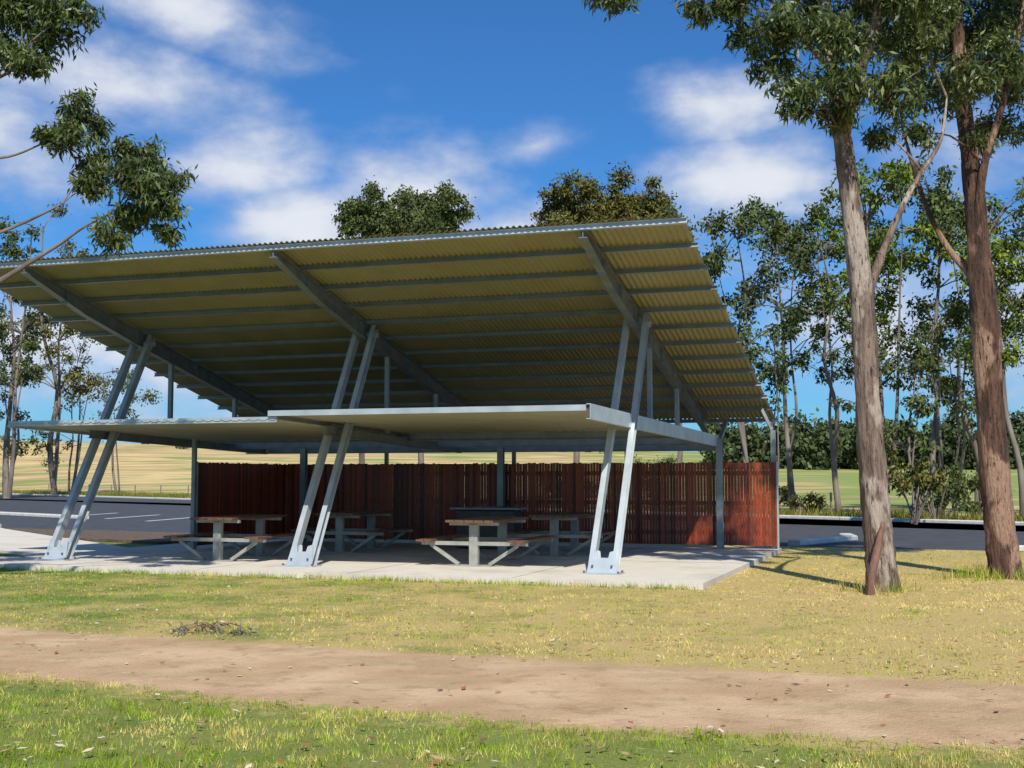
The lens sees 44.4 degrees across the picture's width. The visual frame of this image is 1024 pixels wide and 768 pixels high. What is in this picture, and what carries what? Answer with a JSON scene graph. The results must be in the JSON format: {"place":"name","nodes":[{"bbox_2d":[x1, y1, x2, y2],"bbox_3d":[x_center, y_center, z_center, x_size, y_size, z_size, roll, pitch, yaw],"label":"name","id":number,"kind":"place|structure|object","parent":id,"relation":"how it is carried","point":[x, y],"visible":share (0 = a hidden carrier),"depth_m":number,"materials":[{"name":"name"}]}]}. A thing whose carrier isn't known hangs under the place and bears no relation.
{"place":"outdoors","nodes":[
{"label":"outdoors","id":0,"kind":"place"},
{"bbox_2d":[0,563,699,590],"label":"slab edge grass","id":1,"kind":"structure","parent":0,"point":[379,579],"depth_m":21.27,"materials":[{"name":"green plant"}]},
{"bbox_2d":[0,440,1023,767],"bbox_3d":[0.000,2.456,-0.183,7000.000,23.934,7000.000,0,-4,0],"label":"ground","id":2,"kind":"structure","parent":0,"point":[552,688],"depth_m":11.91,"materials":[{"name":"green plant"}]},
{"bbox_2d":[0,306,12,418],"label":"gum tree","id":3,"kind":"object","parent":2,"relation":"on","point":[3,377],"visible":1,"depth_m":102.52,"materials":[{"name":"green plant"}]},
{"bbox_2d":[0,215,50,498],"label":"gum tree","id":4,"kind":"object","parent":2,"relation":"on","point":[12,250],"visible":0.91,"depth_m":105.34,"materials":[{"name":"green plant"}]},
{"bbox_2d":[0,314,52,461],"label":"gum tree","id":5,"kind":"object","parent":2,"relation":"on","point":[18,440],"visible":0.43,"depth_m":112.68,"materials":[{"name":"green plant"}]},
{"bbox_2d":[8,200,103,494],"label":"gum tree","id":6,"kind":"object","parent":2,"relation":"on","point":[56,413],"visible":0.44,"depth_m":119.47,"materials":[{"name":"green plant"}]},
{"bbox_2d":[0,528,128,555],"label":"concrete footpath","id":7,"kind":"structure","parent":2,"relation":"on","point":[21,543],"depth_m":31.92,"materials":[{"name":"grey concrete"}]},
{"bbox_2d":[30,330,113,491],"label":"gum tree","id":8,"kind":"object","parent":2,"relation":"on","point":[72,440],"visible":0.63,"depth_m":128.16,"materials":[{"name":"green plant"}]},
{"bbox_2d":[4,528,189,543],"bbox_3d":[-12.750,4.489,37.270,11.806,0.060,4.606,-2,-5,26],"label":"mulch bed","id":9,"kind":"object","parent":2,"relation":"on","point":[129,536],"visible":0.44,"depth_m":36.44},
{"bbox_2d":[0,0,198,283],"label":"gum tree","id":10,"kind":"object","parent":2,"relation":"on","point":[150,183],"visible":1,"depth_m":19.26,"materials":[{"name":"green plant"}]},
{"bbox_2d":[83,368,162,492],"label":"gum tree","id":11,"kind":"object","parent":2,"relation":"on","point":[150,397],"visible":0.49,"depth_m":121.50,"materials":[{"name":"green plant"}]},
{"bbox_2d":[167,617,260,636],"bbox_3d":[-3.323,2.741,14.107,1.088,0.316,0.645,0,-4,0],"label":"fallen twig","id":12,"kind":"object","parent":2,"relation":"on","point":[183,631],"visible":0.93,"depth_m":14.04,"materials":[{"name":"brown wood"}]},
{"bbox_2d":[331,175,406,463],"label":"gum tree","id":13,"kind":"object","parent":2,"relation":"on","point":[357,216],"visible":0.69,"depth_m":87.90,"materials":[{"name":"green plant"}]},
{"bbox_2d":[0,539,780,589],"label":"concrete slab","id":14,"kind":"structure","parent":2,"relation":"on","point":[639,566],"depth_m":24.14,"materials":[{"name":"grey concrete"}]},
{"bbox_2d":[163,514,311,561],"bbox_3d":[-5.567,3.134,25.684,2.105,0.862,2.300,-1,-4,18],"label":"picnic table","id":15,"kind":"object","parent":14,"relation":"on","point":[221,536],"visible":0.98,"depth_m":25.01,"materials":[{"name":"grey metal"}]},
{"bbox_2d":[291,511,417,552],"bbox_3d":[-3.560,3.354,28.639,2.105,0.862,2.300,-1,-4,18],"label":"picnic table","id":16,"kind":"object","parent":14,"relation":"on","point":[339,529],"visible":0.88,"depth_m":27.94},
{"bbox_2d":[57,540,707,577],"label":"slab joints","id":17,"kind":"object","parent":14,"relation":"on","point":[382,555],"visible":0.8,"depth_m":25.30,"materials":[{"name":"grey concrete"}]},
{"bbox_2d":[0,214,777,574],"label":"picnic shelter","id":18,"kind":"object","parent":14,"relation":"on","point":[608,336],"visible":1,"depth_m":25.89,"materials":[{"name":"metal"}]},
{"bbox_2d":[416,516,556,566],"bbox_3d":[-0.451,3.029,24.272,2.105,0.862,2.300,-1,-4,18],"label":"picnic table","id":19,"kind":"object","parent":14,"relation":"on","point":[471,539],"visible":1,"depth_m":23.58,"materials":[{"name":"grey metal"}]},
{"bbox_2d":[196,461,779,548],"bbox_3d":[-0.597,2.957,31.097,13.550,2.020,4.204,0,-4,0],"label":"slatted timber fence","id":20,"kind":"object","parent":14,"relation":"on","point":[662,509],"visible":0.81,"depth_m":30.74,"materials":[{"name":"wood"}]},
{"bbox_2d":[450,506,528,548],"bbox_3d":[-0.531,3.338,29.253,1.700,0.965,0.700,-1,-4,19],"label":"barbecue counter","id":21,"kind":"object","parent":14,"relation":"on","point":[478,511],"visible":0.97,"depth_m":29.00,"materials":[{"name":"grey metal"}]},
{"bbox_2d":[507,512,615,556],"bbox_3d":[1.145,3.251,27.260,2.105,0.862,2.300,-1,-4,18],"label":"picnic table","id":22,"kind":"object","parent":14,"relation":"on","point":[573,533],"visible":0.86,"depth_m":26.57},
{"bbox_2d":[371,179,479,463],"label":"gum tree","id":23,"kind":"object","parent":2,"relation":"on","point":[438,214],"visible":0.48,"depth_m":91.56,"materials":[{"name":"green plant"}]},
{"bbox_2d":[48,484,940,511],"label":"rural wire fence","id":24,"kind":"object","parent":2,"relation":"on","point":[830,493],"visible":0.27,"depth_m":110.05,"materials":[{"name":"grey metal"}]},
{"bbox_2d":[0,407,1023,469],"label":"distant tree line","id":25,"kind":"object","parent":2,"relation":"on","point":[811,450],"visible":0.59,"depth_m":208.64,"materials":[{"name":"green plant"}]},
{"bbox_2d":[0,488,1023,521],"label":"roadside grass","id":26,"kind":"structure","parent":2,"relation":"on","point":[904,514],"depth_m":55.59,"materials":[{"name":"green plant"}]},
{"bbox_2d":[0,493,1023,551],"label":"kerb","id":27,"kind":"structure","parent":2,"relation":"on","point":[844,537],"depth_m":49.25,"materials":[{"name":"concrete"}]},
{"bbox_2d":[0,570,1023,767],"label":"leaf litter","id":28,"kind":"object","parent":2,"relation":"on","point":[428,751],"visible":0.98,"depth_m":11.06,"materials":[{"name":"brown plant"}]},
{"bbox_2d":[0,495,1023,549],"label":"car park","id":29,"kind":"structure","parent":2,"relation":"on","point":[941,536],"depth_m":46.73,"materials":[{"name":"grey asphalt"}]},
{"bbox_2d":[91,513,189,520],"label":"parking bay lines","id":30,"kind":"object","parent":29,"relation":"on","point":[136,516],"visible":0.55,"depth_m":54.64,"materials":[{"name":"paint"}]},
{"bbox_2d":[530,165,617,462],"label":"gum tree","id":31,"kind":"object","parent":2,"relation":"on","point":[568,206],"visible":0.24,"depth_m":83.79,"materials":[{"name":"green plant"}]},
{"bbox_2d":[580,161,701,456],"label":"gum tree","id":32,"kind":"object","parent":2,"relation":"on","point":[631,206],"visible":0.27,"depth_m":86.14,"materials":[{"name":"green plant"}]},
{"bbox_2d":[621,454,676,479],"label":"shrub","id":33,"kind":"object","parent":2,"relation":"on","point":[669,460],"visible":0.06,"depth_m":89.17,"materials":[{"name":"green plant"}]},
{"bbox_2d":[658,203,699,470],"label":"gum tree","id":34,"kind":"object","parent":2,"relation":"on","point":[666,212],"visible":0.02,"depth_m":84.03,"materials":[{"name":"green plant"}]},
{"bbox_2d":[693,193,817,500],"bbox_3d":[10.448,-1.308,55.906,5.775,14.739,5.420,2,-5,-23],"label":"gum tree","id":35,"kind":"object","parent":2,"relation":"on","point":[713,258],"visible":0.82,"depth_m":55.84,"materials":[{"name":"green plant"}]},
{"bbox_2d":[581,0,954,592],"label":"gum tree","id":36,"kind":"object","parent":2,"relation":"on","point":[843,37],"visible":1,"depth_m":19.48,"materials":[{"name":"grey plant"}]},
{"bbox_2d":[744,325,792,471],"bbox_3d":[10.331,1.617,50.159,2.322,8.042,2.008,-3,-5,33],"label":"gum tree","id":37,"kind":"object","parent":2,"relation":"on","point":[770,369],"visible":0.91,"depth_m":50.27,"materials":[{"name":"green plant"}]},
{"bbox_2d":[765,486,797,506],"bbox_3d":[13.248,5.814,63.596,2.470,1.600,2.424,0,-4,0],"label":"shrub","id":38,"kind":"object","parent":2,"relation":"on","point":[783,492],"visible":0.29,"depth_m":63.25,"materials":[{"name":"green plant"}]},
{"bbox_2d":[728,219,844,511],"bbox_3d":[13.835,-0.833,62.449,5.974,14.799,5.417,0,-4,0],"label":"gum tree","id":39,"kind":"object","parent":2,"relation":"on","point":[796,239],"visible":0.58,"depth_m":62.05,"materials":[{"name":"green plant"}]},
{"bbox_2d":[787,491,828,513],"bbox_3d":[14.233,5.704,59.904,2.173,1.268,1.878,0,-4,0],"label":"shrub","id":40,"kind":"object","parent":2,"relation":"on","point":[810,498],"visible":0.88,"depth_m":59.68,"materials":[{"name":"green plant"}]},
{"bbox_2d":[787,202,898,512],"bbox_3d":[15.534,-1.178,58.418,5.469,14.859,6.356,0,-4,0],"label":"gum tree","id":41,"kind":"object","parent":2,"relation":"on","point":[815,212],"visible":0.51,"depth_m":58.10,"materials":[{"name":"green plant"}]},
{"bbox_2d":[817,297,900,510],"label":"gum tree","id":42,"kind":"object","parent":2,"relation":"on","point":[848,406],"visible":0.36,"depth_m":66.50,"materials":[{"name":"green plant"}]},
{"bbox_2d":[806,154,945,492],"bbox_3d":[14.783,-1.700,50.445,5.274,14.738,5.060,0,-4,0],"label":"gum tree","id":43,"kind":"object","parent":2,"relation":"on","point":[899,177],"visible":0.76,"depth_m":50.80,"materials":[{"name":"green plant"}]},
{"bbox_2d":[867,521,884,594],"bbox_3d":[5.493,2.732,18.909,0.136,1.306,0.556,-4,-6,41],"label":"strip","id":44,"kind":"object","parent":2,"relation":"on","point":[872,572],"visible":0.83,"depth_m":18.82,"materials":[{"name":"plant"}]},
{"bbox_2d":[878,329,952,523],"bbox_3d":[15.243,1.625,48.142,2.871,7.722,2.721,4,-6,-44],"label":"gum tree","id":45,"kind":"object","parent":2,"relation":"on","point":[914,368],"visible":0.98,"depth_m":48.25,"materials":[{"name":"green plant"}]},
{"bbox_2d":[885,446,949,524],"bbox_3d":[15.132,3.814,46.858,2.423,3.085,2.842,0,-4,0],"label":"shrub","id":46,"kind":"object","parent":2,"relation":"on","point":[925,481],"visible":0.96,"depth_m":46.95,"materials":[{"name":"green plant"}]},
{"bbox_2d":[833,558,1023,595],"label":"tree base grass","id":47,"kind":"object","parent":2,"relation":"on","point":[980,574],"visible":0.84,"depth_m":21.34,"materials":[{"name":"green plant"}]},
{"bbox_2d":[899,297,974,508],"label":"gum tree","id":48,"kind":"object","parent":2,"relation":"on","point":[954,387],"visible":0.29,"depth_m":67.63,"materials":[{"name":"green plant"}]},
{"bbox_2d":[895,463,978,518],"bbox_3d":[16.818,4.357,49.708,2.213,2.448,3.248,1,-4,-17],"label":"shrub","id":49,"kind":"object","parent":2,"relation":"on","point":[942,503],"visible":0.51,"depth_m":49.37,"materials":[{"name":"green plant"}]},
{"bbox_2d":[867,0,1023,578],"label":"gum tree","id":50,"kind":"object","parent":2,"relation":"on","point":[988,32],"visible":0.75,"depth_m":22.08,"materials":[{"name":"brown plant"}]},
{"bbox_2d":[878,156,1022,511],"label":"gum tree","id":51,"kind":"object","parent":2,"relation":"on","point":[942,205],"visible":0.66,"depth_m":55.42,"materials":[{"name":"green plant"}]},
{"bbox_2d":[918,192,1023,511],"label":"gum tree","id":52,"kind":"object","parent":2,"relation":"on","point":[960,404],"visible":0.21,"depth_m":60.02,"materials":[{"name":"green plant"}]},
{"bbox_2d":[935,470,1015,517],"bbox_3d":[18.770,4.586,52.004,2.904,2.325,3.146,4,-6,-43],"label":"shrub","id":53,"kind":"object","parent":2,"relation":"on","point":[972,482],"visible":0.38,"depth_m":52.06,"materials":[{"name":"green plant"}]},
{"bbox_2d":[935,176,1023,521],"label":"gum tree","id":54,"kind":"object","parent":2,"relation":"on","point":[1014,326],"visible":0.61,"depth_m":50.37,"materials":[{"name":"green plant"}]},
{"bbox_2d":[1002,205,1023,376],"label":"gum tree","id":55,"kind":"object","parent":2,"relation":"on","point":[1017,216],"visible":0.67,"depth_m":59.43,"materials":[{"name":"green plant"}]},
{"bbox_2d":[0,669,1023,767],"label":"front lawn grass","id":56,"kind":"structure","parent":0,"point":[267,740],"depth_m":8.30,"materials":[{"name":"green plant"}]},
{"bbox_2d":[0,546,1023,685],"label":"lawn grass","id":57,"kind":"structure","parent":0,"point":[574,620],"depth_m":16.43,"materials":[{"name":"green plant"}]},
{"bbox_2d":[0,0,1023,451],"label":"sky","id":58,"kind":"structure","parent":0,"point":[284,109],"materials":[{"name":"blue"}]}
]}

